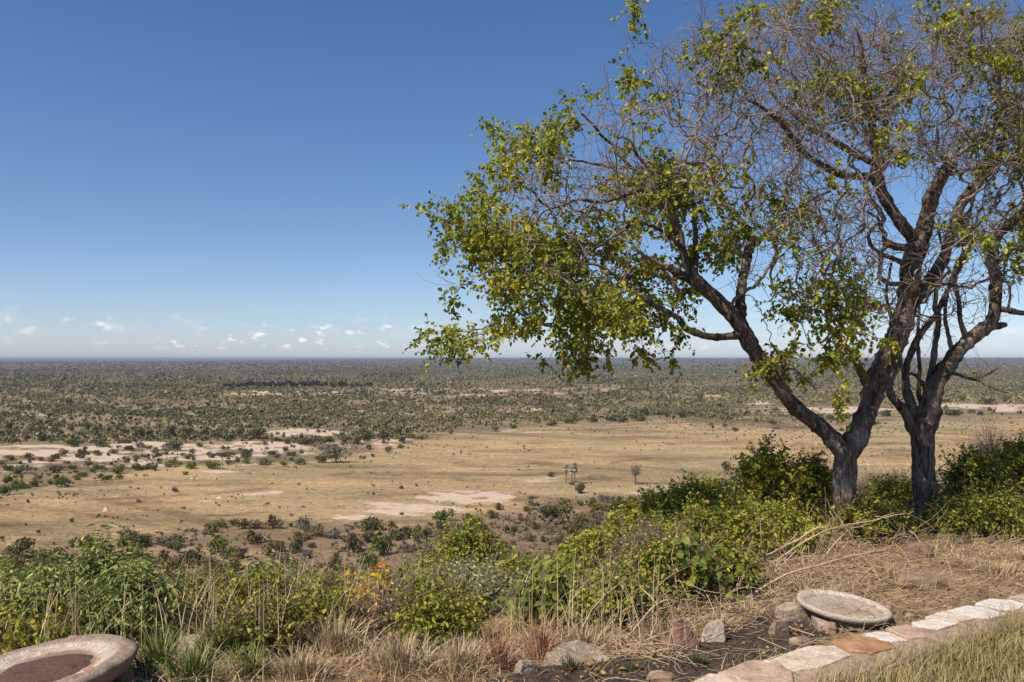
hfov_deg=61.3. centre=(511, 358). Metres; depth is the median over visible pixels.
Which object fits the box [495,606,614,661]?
grass tuft
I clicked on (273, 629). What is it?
dark shrub
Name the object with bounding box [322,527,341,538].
bush
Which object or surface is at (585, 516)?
bush
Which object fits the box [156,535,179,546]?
bush
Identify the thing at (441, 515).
bush
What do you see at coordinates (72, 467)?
bush
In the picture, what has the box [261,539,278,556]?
bush
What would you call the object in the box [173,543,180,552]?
bush
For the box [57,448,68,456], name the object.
bush
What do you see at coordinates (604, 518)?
bush
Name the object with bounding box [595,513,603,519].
bush
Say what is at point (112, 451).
shrub
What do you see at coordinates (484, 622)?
brush tangle
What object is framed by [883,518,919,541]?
dead stem
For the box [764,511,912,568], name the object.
dead stem
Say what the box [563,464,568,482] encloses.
palm tree
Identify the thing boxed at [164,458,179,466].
bush
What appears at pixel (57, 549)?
bush
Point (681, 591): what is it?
brush tangle
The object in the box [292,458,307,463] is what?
bush
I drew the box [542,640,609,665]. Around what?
boulder
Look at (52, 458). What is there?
shrub
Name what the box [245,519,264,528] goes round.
bush
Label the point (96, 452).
shrub
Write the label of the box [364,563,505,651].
shrub
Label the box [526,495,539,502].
flat topped tree
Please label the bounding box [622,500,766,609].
shrub
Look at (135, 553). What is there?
bush
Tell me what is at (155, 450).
shrub
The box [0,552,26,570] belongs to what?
bush
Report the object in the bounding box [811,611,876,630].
rock
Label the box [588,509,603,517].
bush
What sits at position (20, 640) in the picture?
shrub
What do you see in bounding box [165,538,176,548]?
bush
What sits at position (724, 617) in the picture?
grass tuft
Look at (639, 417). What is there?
bush
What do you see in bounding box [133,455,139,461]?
bush
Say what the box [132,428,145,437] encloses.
bush
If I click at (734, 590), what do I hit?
brush tangle
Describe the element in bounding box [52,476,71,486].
bush
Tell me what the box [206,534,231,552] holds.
bush
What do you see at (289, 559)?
upright herb
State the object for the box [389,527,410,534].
bush
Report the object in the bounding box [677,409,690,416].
bush
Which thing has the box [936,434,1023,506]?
shrub
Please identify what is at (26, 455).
bush
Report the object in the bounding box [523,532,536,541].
bush
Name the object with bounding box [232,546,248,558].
bush
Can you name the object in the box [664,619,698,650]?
pointed rock
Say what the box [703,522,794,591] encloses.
shrub
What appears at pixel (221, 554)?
bush
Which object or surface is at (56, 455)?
bush
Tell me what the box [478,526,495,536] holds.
bush
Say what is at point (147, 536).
bush
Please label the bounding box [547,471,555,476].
bush
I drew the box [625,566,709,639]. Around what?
dead stem
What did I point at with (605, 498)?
bush
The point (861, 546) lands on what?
brush tangle
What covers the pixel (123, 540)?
bush
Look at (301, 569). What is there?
bush
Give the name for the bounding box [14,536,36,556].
bush
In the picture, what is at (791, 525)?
dark shrub
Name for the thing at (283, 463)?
bush
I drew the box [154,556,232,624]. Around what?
shrub
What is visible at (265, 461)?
bush
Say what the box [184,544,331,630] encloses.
shrub
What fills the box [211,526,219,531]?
bush
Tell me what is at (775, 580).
dead stem
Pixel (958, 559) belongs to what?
grass tuft
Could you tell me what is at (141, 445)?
tree
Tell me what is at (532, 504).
bush
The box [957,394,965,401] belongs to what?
bush
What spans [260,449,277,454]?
bush
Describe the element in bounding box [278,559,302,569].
bush
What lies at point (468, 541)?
bush
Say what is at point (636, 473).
bare tree
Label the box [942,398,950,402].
bush
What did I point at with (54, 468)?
bush
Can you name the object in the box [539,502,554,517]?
bush
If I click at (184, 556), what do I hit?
bush
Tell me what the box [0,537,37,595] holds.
leafy shrub
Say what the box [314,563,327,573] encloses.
bush
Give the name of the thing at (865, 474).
bare shrub
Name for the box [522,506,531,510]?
bush
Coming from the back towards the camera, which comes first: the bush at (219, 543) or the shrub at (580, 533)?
the bush at (219, 543)
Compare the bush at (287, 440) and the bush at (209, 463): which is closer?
the bush at (209, 463)
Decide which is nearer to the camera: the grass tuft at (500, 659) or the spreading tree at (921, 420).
the grass tuft at (500, 659)
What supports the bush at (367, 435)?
on the ground at (336, 496)
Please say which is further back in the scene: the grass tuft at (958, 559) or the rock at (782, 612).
the grass tuft at (958, 559)
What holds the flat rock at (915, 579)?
on the ground at (336, 496)
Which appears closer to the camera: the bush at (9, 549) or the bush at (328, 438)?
the bush at (9, 549)
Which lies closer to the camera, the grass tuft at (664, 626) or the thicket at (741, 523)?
the grass tuft at (664, 626)
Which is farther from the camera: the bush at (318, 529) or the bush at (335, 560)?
the bush at (318, 529)
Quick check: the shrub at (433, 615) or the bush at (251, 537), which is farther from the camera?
the bush at (251, 537)
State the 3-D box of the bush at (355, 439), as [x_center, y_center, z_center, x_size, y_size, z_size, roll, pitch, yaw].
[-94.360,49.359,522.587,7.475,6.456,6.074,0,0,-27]
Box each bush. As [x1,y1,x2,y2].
[0,483,20,494]
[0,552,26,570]
[1,464,13,470]
[2,454,16,459]
[2,474,12,482]
[2,542,20,557]
[10,464,34,473]
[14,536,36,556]
[18,452,34,458]
[21,549,33,561]
[29,478,41,486]
[29,547,53,561]
[37,434,51,440]
[47,464,61,472]
[49,453,59,457]
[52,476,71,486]
[53,547,64,554]
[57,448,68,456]
[66,439,80,446]
[68,465,77,468]
[68,538,75,547]
[78,449,88,457]
[82,534,97,547]
[83,461,93,465]
[92,473,113,480]
[93,439,109,446]
[111,466,123,473]
[114,437,134,442]
[115,474,124,479]
[118,535,128,545]
[119,526,139,537]
[123,550,141,556]
[124,532,151,548]
[131,463,140,469]
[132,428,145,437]
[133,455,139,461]
[140,533,153,544]
[150,464,157,470]
[151,536,165,544]
[151,549,173,568]
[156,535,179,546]
[163,534,185,547]
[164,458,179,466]
[165,426,173,433]
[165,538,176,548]
[169,555,188,568]
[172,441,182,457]
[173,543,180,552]
[180,550,192,560]
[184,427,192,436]
[185,453,194,458]
[185,461,196,468]
[188,549,205,564]
[199,429,208,434]
[201,555,219,564]
[202,460,224,468]
[205,561,228,576]
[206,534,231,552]
[208,519,230,527]
[210,432,221,439]
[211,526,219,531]
[217,451,237,456]
[218,551,229,558]
[223,546,235,555]
[227,556,242,571]
[229,518,237,525]
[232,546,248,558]
[233,518,249,528]
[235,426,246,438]
[239,453,251,457]
[243,529,263,544]
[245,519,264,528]
[250,426,263,438]
[256,459,273,465]
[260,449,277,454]
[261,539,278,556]
[263,514,283,528]
[270,553,300,565]
[273,540,285,552]
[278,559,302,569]
[279,461,287,466]
[282,438,291,443]
[288,536,304,552]
[290,559,305,574]
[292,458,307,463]
[293,531,302,537]
[294,438,311,443]
[296,516,312,528]
[296,548,313,558]
[300,532,313,539]
[304,523,323,536]
[305,542,315,547]
[314,453,327,462]
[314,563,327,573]
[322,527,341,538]
[325,436,335,441]
[328,552,344,568]
[340,436,352,441]
[345,533,363,552]
[351,435,361,443]
[355,419,365,424]
[356,551,378,568]
[357,517,382,529]
[361,430,377,440]
[361,530,373,541]
[369,534,392,555]
[372,531,450,587]
[378,428,389,438]
[384,446,392,451]
[386,520,396,527]
[386,528,421,540]
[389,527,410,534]
[394,427,402,434]
[399,542,411,552]
[405,506,520,579]
[412,529,424,542]
[415,526,432,537]
[416,434,428,438]
[420,539,432,549]
[432,508,455,521]
[436,520,448,529]
[462,512,484,524]
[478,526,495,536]
[488,509,499,517]
[494,502,504,509]
[495,540,511,550]
[507,525,517,531]
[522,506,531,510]
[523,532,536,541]
[525,501,538,505]
[530,521,541,529]
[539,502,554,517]
[545,525,555,531]
[546,420,557,425]
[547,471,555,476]
[548,506,560,515]
[554,535,563,544]
[556,501,573,513]
[557,497,570,504]
[563,518,588,535]
[564,418,577,423]
[572,513,590,521]
[574,483,585,492]
[586,497,596,506]
[587,416,597,422]
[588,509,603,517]
[590,517,602,524]
[591,503,610,509]
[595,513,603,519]
[597,493,610,501]
[601,489,664,532]
[603,512,617,523]
[606,415,616,420]
[609,498,626,510]
[611,496,628,506]
[617,415,628,421]
[628,413,645,420]
[628,469,775,531]
[642,408,648,420]
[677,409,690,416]
[715,480,727,490]
[825,415,844,419]
[879,410,890,415]
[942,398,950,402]
[943,408,964,415]
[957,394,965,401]
[979,398,1001,403]
[1000,395,1012,401]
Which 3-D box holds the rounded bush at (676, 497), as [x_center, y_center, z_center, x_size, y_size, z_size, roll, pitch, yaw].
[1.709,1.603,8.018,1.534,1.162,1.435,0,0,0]
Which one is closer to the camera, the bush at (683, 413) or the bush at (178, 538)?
the bush at (178, 538)
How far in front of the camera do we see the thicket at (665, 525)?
7.28 m
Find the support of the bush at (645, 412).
on the ground at (336, 496)
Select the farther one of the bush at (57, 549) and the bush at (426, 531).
the bush at (426, 531)
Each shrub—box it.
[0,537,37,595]
[0,541,111,644]
[0,571,111,653]
[18,483,31,487]
[43,514,171,621]
[47,457,56,461]
[58,544,215,648]
[77,472,88,476]
[91,450,102,455]
[92,464,105,468]
[108,448,118,453]
[150,448,160,452]
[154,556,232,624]
[166,551,271,627]
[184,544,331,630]
[193,582,325,660]
[264,565,381,648]
[286,551,380,610]
[325,559,456,646]
[343,558,412,614]
[360,543,482,616]
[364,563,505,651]
[396,436,404,441]
[403,541,541,616]
[404,432,417,437]
[519,539,591,583]
[549,539,690,630]
[550,519,619,551]
[581,506,703,572]
[622,500,766,609]
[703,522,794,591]
[706,485,843,555]
[724,420,809,508]
[764,432,873,528]
[812,478,936,546]
[856,464,942,511]
[857,455,901,495]
[908,482,998,539]
[923,473,1023,541]
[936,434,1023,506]
[940,410,1019,490]
[984,427,1023,503]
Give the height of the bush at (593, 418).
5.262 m
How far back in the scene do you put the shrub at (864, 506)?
7.76 m
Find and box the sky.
[0,0,1023,358]
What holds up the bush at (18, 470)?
on the ground at (336, 496)
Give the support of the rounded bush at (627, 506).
on the ground at (336, 496)
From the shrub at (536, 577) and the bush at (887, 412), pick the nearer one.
the shrub at (536, 577)
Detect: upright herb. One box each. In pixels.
[238,549,306,587]
[278,552,331,586]
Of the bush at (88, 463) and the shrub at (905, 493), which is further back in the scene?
the bush at (88, 463)
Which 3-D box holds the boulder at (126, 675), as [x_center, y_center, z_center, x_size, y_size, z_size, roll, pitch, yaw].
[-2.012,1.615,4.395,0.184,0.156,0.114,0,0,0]
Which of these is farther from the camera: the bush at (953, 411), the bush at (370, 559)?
the bush at (953, 411)
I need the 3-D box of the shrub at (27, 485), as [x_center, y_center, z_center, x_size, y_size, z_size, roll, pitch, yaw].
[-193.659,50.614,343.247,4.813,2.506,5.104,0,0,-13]
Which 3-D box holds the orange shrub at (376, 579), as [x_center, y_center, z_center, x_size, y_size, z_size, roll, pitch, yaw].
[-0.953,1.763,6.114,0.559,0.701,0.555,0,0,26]
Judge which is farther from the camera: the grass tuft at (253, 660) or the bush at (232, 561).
the bush at (232, 561)
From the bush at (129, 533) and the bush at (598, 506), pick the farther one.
the bush at (598, 506)
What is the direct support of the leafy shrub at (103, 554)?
on the ground at (336, 496)
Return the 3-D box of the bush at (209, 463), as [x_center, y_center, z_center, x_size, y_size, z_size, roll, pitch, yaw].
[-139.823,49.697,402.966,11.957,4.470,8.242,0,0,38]
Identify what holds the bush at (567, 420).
on the ground at (336, 496)
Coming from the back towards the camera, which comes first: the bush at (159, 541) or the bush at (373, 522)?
the bush at (373, 522)
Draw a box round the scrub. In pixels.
[0,414,1023,583]
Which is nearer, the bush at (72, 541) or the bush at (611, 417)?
the bush at (72, 541)
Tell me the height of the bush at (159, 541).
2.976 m
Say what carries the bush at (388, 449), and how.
on the ground at (336, 496)
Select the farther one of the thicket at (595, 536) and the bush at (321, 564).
the bush at (321, 564)
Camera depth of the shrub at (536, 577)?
5.60 m
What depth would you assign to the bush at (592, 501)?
300.63 m
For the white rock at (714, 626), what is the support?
on the ground at (336, 496)
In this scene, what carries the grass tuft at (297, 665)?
on the ground at (336, 496)
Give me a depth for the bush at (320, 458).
426.29 m
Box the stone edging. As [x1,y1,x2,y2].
[692,594,1023,681]
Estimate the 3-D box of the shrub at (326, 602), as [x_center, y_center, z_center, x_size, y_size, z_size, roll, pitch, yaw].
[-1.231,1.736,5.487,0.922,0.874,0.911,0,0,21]
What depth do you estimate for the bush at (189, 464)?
402.66 m
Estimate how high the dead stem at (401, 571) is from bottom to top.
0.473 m
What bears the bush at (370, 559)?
on the ground at (336, 496)
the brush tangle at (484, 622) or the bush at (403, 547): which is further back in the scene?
the bush at (403, 547)
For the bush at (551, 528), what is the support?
on the ground at (336, 496)
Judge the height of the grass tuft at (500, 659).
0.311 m
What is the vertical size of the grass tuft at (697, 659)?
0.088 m
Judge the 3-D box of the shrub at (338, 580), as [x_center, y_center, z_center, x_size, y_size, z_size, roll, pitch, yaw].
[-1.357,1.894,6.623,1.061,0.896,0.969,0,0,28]
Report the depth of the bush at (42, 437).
537.00 m
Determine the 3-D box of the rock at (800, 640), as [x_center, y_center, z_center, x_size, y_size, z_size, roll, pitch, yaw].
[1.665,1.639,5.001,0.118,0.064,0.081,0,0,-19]
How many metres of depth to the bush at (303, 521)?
261.97 m
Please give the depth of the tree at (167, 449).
449.01 m
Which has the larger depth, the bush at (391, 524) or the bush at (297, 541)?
the bush at (391, 524)
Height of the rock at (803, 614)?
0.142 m
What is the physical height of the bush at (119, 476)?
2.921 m
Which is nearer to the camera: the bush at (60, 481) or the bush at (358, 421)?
the bush at (60, 481)
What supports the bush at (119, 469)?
on the ground at (336, 496)
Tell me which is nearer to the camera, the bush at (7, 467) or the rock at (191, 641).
the rock at (191, 641)
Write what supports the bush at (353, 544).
on the ground at (336, 496)
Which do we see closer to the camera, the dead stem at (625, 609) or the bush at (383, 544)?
the dead stem at (625, 609)
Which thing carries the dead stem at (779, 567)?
on the ground at (336, 496)
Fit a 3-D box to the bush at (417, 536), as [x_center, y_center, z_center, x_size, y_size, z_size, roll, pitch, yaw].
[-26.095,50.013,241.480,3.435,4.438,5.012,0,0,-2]
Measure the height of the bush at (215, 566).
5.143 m
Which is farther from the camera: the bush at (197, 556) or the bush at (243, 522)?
the bush at (243, 522)
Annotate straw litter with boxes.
[563,508,1023,681]
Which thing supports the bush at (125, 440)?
on the ground at (336, 496)
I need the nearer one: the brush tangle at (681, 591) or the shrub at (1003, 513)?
the brush tangle at (681, 591)
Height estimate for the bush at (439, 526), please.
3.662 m
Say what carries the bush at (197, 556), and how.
on the ground at (336, 496)
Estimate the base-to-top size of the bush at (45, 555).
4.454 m
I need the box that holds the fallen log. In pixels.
[527,506,540,509]
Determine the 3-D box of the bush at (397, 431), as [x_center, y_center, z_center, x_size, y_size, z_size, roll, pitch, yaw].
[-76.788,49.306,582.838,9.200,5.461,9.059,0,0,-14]
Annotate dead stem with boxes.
[387,553,410,606]
[598,585,712,636]
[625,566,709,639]
[638,564,678,642]
[716,525,826,589]
[744,545,886,599]
[753,550,797,582]
[761,602,814,635]
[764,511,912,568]
[784,541,894,571]
[823,511,889,557]
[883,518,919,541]
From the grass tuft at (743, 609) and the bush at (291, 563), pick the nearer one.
the grass tuft at (743, 609)
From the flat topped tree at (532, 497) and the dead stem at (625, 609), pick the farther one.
the flat topped tree at (532, 497)
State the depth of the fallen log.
294.11 m
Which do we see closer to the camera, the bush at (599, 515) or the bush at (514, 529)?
the bush at (514, 529)
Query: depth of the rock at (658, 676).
4.38 m
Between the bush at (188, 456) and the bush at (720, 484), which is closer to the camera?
the bush at (720, 484)
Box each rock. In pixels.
[177,633,208,653]
[514,659,537,673]
[646,670,677,681]
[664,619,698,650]
[701,619,725,641]
[768,620,788,635]
[775,601,797,621]
[789,636,811,645]
[797,603,813,621]
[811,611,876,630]
[822,622,837,634]
[885,603,893,614]
[892,572,948,590]
[900,542,933,558]
[905,612,916,618]
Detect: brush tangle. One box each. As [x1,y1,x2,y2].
[262,562,529,655]
[504,572,742,681]
[572,520,820,622]
[606,546,729,617]
[639,501,896,596]
[765,494,982,566]
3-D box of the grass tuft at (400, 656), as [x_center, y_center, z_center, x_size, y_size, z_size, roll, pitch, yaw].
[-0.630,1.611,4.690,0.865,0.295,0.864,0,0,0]
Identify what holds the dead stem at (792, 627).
on the ground at (336, 496)
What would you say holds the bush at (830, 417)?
on the ground at (336, 496)
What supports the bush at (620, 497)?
on the ground at (336, 496)
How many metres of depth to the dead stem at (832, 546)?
7.17 m
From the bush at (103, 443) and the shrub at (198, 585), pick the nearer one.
the shrub at (198, 585)
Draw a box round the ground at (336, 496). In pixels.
[0,358,1023,681]
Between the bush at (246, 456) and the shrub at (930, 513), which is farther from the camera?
the bush at (246, 456)
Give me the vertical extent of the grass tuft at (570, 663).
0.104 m
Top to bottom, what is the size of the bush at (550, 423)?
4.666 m
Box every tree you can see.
[137,440,146,453]
[161,445,174,456]
[320,441,356,462]
[398,0,1023,540]
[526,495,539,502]
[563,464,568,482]
[569,466,572,481]
[572,462,577,483]
[628,463,642,483]
[721,461,731,479]
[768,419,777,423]
[858,0,1023,528]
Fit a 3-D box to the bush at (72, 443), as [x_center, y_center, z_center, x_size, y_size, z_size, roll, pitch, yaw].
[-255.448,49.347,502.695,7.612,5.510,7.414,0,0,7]
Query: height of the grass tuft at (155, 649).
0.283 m
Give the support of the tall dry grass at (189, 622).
on the ground at (336, 496)
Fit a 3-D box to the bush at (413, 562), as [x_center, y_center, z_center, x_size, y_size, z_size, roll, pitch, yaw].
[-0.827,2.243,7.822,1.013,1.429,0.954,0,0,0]
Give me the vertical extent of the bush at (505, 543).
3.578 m
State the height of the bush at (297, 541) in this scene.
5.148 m
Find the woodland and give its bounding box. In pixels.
[0,357,1023,443]
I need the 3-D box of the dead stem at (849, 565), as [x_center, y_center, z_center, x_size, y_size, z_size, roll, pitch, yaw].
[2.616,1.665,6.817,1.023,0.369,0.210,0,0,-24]
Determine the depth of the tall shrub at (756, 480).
8.48 m
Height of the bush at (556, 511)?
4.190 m
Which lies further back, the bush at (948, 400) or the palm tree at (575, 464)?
the bush at (948, 400)
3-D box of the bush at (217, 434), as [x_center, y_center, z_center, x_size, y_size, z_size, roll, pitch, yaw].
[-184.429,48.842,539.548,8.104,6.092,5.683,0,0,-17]
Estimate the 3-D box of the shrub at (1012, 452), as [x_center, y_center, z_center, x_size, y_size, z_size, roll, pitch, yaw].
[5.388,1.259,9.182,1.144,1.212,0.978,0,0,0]
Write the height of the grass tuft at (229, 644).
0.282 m
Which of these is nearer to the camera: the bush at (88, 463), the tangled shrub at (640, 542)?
the tangled shrub at (640, 542)
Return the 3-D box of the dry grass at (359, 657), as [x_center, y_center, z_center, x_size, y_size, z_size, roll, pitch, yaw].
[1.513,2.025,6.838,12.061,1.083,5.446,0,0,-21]
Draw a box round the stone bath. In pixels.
[0,634,137,681]
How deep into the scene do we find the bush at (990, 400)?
983.81 m
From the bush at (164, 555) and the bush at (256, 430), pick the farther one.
the bush at (256, 430)
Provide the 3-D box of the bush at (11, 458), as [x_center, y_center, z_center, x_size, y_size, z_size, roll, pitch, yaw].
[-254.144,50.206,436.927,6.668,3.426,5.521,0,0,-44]
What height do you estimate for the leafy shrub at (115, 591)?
1.007 m
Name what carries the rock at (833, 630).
on the ground at (336, 496)
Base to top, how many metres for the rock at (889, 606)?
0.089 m
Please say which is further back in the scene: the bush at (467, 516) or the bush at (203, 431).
the bush at (203, 431)
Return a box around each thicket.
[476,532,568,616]
[541,505,645,587]
[607,503,709,548]
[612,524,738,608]
[659,491,803,566]
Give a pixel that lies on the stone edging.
(783, 668)
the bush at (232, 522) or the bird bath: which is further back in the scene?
the bush at (232, 522)
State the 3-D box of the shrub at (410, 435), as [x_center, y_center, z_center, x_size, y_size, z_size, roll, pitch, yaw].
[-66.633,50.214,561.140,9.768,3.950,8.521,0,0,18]
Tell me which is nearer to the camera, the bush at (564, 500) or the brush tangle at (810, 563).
the brush tangle at (810, 563)
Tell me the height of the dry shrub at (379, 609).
0.927 m
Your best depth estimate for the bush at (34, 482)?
347.33 m
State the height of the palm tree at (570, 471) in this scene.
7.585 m
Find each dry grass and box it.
[0,512,1023,681]
[0,529,689,658]
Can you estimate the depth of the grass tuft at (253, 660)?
4.61 m
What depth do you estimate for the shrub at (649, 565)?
5.82 m
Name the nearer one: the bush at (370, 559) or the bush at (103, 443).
the bush at (370, 559)
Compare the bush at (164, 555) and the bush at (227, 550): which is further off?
the bush at (227, 550)
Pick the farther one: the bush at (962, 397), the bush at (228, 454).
the bush at (962, 397)
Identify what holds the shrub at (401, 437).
on the ground at (336, 496)
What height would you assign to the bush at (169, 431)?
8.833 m
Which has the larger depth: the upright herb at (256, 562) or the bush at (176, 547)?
the bush at (176, 547)
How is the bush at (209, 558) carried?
on the ground at (336, 496)
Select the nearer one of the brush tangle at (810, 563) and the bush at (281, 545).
the brush tangle at (810, 563)
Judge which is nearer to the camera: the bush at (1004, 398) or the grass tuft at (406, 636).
the grass tuft at (406, 636)
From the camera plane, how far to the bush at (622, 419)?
688.00 m
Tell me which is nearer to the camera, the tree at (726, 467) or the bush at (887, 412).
the tree at (726, 467)
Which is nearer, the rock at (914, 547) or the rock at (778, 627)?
the rock at (778, 627)
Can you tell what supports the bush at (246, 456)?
on the ground at (336, 496)
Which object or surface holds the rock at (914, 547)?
on the ground at (336, 496)
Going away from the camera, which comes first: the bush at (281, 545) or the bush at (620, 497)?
the bush at (281, 545)
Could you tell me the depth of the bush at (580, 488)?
331.61 m
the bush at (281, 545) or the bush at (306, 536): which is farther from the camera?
the bush at (306, 536)
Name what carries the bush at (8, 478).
on the ground at (336, 496)
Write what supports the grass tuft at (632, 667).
on the ground at (336, 496)
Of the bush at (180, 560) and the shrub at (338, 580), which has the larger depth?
the bush at (180, 560)
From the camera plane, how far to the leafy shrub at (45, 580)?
5.59 m
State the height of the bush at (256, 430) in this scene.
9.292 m
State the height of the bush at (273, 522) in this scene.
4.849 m
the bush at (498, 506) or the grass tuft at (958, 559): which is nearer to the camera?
the grass tuft at (958, 559)
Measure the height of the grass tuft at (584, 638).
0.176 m
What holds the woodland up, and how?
on the ground at (336, 496)
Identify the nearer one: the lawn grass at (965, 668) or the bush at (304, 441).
the lawn grass at (965, 668)
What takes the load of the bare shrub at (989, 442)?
on the ground at (336, 496)
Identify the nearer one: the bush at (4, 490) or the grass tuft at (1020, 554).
the grass tuft at (1020, 554)
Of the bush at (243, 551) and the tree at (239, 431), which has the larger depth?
the tree at (239, 431)
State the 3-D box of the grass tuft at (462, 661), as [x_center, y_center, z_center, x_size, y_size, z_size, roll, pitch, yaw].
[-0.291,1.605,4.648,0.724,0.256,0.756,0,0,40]
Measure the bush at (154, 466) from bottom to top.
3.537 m
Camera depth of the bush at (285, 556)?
217.33 m
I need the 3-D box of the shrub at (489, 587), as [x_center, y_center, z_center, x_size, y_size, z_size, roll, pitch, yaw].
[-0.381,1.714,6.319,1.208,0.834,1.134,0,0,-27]
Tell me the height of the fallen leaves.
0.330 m
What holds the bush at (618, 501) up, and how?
on the ground at (336, 496)
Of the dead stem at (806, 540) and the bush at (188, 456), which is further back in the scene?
the bush at (188, 456)
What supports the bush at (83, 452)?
on the ground at (336, 496)
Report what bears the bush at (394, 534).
on the ground at (336, 496)
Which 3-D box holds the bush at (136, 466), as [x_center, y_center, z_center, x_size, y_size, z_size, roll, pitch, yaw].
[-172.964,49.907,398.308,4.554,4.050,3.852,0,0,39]
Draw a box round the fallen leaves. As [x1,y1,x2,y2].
[131,517,1023,681]
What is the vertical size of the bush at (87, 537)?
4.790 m
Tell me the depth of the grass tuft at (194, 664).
4.46 m
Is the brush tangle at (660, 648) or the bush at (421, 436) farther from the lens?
the bush at (421, 436)
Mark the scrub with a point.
(382, 528)
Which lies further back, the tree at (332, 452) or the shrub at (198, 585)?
the tree at (332, 452)
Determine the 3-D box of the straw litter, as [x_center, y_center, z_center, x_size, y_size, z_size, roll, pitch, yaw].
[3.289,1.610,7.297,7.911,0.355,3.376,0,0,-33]
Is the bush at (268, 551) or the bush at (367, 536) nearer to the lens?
the bush at (268, 551)
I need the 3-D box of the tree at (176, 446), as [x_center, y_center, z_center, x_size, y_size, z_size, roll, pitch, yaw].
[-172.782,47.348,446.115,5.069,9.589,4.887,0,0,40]
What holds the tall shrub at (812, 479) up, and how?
on the ground at (336, 496)
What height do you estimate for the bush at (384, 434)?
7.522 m
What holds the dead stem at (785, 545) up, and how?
on the ground at (336, 496)
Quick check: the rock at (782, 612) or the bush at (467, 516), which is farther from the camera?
the bush at (467, 516)
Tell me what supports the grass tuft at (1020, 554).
on the ground at (336, 496)
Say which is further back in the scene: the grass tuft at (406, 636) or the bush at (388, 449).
the bush at (388, 449)
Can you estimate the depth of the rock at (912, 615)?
5.46 m
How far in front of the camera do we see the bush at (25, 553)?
218.59 m
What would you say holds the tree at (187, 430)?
on the ground at (336, 496)
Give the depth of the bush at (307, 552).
223.11 m
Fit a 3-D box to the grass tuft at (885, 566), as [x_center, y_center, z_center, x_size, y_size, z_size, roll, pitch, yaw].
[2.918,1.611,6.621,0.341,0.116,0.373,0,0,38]
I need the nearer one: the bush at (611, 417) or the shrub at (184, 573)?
the shrub at (184, 573)
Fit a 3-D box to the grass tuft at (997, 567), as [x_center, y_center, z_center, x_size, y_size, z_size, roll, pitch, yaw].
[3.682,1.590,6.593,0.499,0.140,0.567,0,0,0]
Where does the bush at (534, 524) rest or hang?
on the ground at (336, 496)
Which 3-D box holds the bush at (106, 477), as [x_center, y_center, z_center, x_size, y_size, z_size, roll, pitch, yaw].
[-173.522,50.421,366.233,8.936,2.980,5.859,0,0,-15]
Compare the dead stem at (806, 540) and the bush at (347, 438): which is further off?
the bush at (347, 438)
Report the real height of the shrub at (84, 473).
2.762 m
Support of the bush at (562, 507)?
on the ground at (336, 496)
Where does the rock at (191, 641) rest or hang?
on the ground at (336, 496)
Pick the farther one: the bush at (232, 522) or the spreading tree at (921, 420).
the bush at (232, 522)
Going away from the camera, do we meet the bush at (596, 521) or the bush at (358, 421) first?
the bush at (596, 521)
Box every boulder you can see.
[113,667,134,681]
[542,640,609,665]
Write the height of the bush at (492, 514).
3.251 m
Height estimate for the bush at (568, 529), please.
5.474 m
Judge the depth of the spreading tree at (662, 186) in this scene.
7.53 m
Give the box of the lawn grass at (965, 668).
[770,600,1023,681]
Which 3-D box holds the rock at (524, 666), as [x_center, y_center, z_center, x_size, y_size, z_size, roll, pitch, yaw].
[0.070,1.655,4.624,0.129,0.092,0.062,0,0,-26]
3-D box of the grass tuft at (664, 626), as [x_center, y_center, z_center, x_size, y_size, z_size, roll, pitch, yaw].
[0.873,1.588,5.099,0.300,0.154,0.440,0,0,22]
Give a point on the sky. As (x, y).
(180, 179)
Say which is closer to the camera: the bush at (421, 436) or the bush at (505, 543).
the bush at (505, 543)
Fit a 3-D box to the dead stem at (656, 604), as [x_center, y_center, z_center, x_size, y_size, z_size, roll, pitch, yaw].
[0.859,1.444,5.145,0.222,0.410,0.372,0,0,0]
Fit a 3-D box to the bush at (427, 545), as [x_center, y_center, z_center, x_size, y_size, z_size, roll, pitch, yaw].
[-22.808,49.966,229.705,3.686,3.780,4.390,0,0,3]
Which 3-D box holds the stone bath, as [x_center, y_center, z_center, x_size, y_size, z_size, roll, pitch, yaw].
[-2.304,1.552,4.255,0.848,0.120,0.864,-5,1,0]
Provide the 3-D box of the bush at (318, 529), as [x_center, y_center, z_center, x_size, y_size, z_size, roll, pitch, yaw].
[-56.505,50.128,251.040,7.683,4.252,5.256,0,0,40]
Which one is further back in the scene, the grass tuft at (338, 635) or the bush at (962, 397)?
the bush at (962, 397)
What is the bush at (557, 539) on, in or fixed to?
on the ground at (336, 496)
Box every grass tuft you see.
[125,621,209,674]
[139,636,245,681]
[176,612,276,663]
[215,639,285,681]
[222,633,377,681]
[264,608,390,660]
[309,627,459,681]
[372,621,456,650]
[404,628,531,681]
[455,620,548,673]
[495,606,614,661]
[550,622,635,649]
[557,651,594,671]
[620,661,646,671]
[647,612,675,641]
[679,648,710,667]
[695,608,759,637]
[725,599,768,618]
[871,561,911,577]
[931,551,982,570]
[955,558,1023,579]
[989,543,1023,564]
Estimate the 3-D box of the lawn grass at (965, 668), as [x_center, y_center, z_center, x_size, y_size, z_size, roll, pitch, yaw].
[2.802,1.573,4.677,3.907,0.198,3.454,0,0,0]

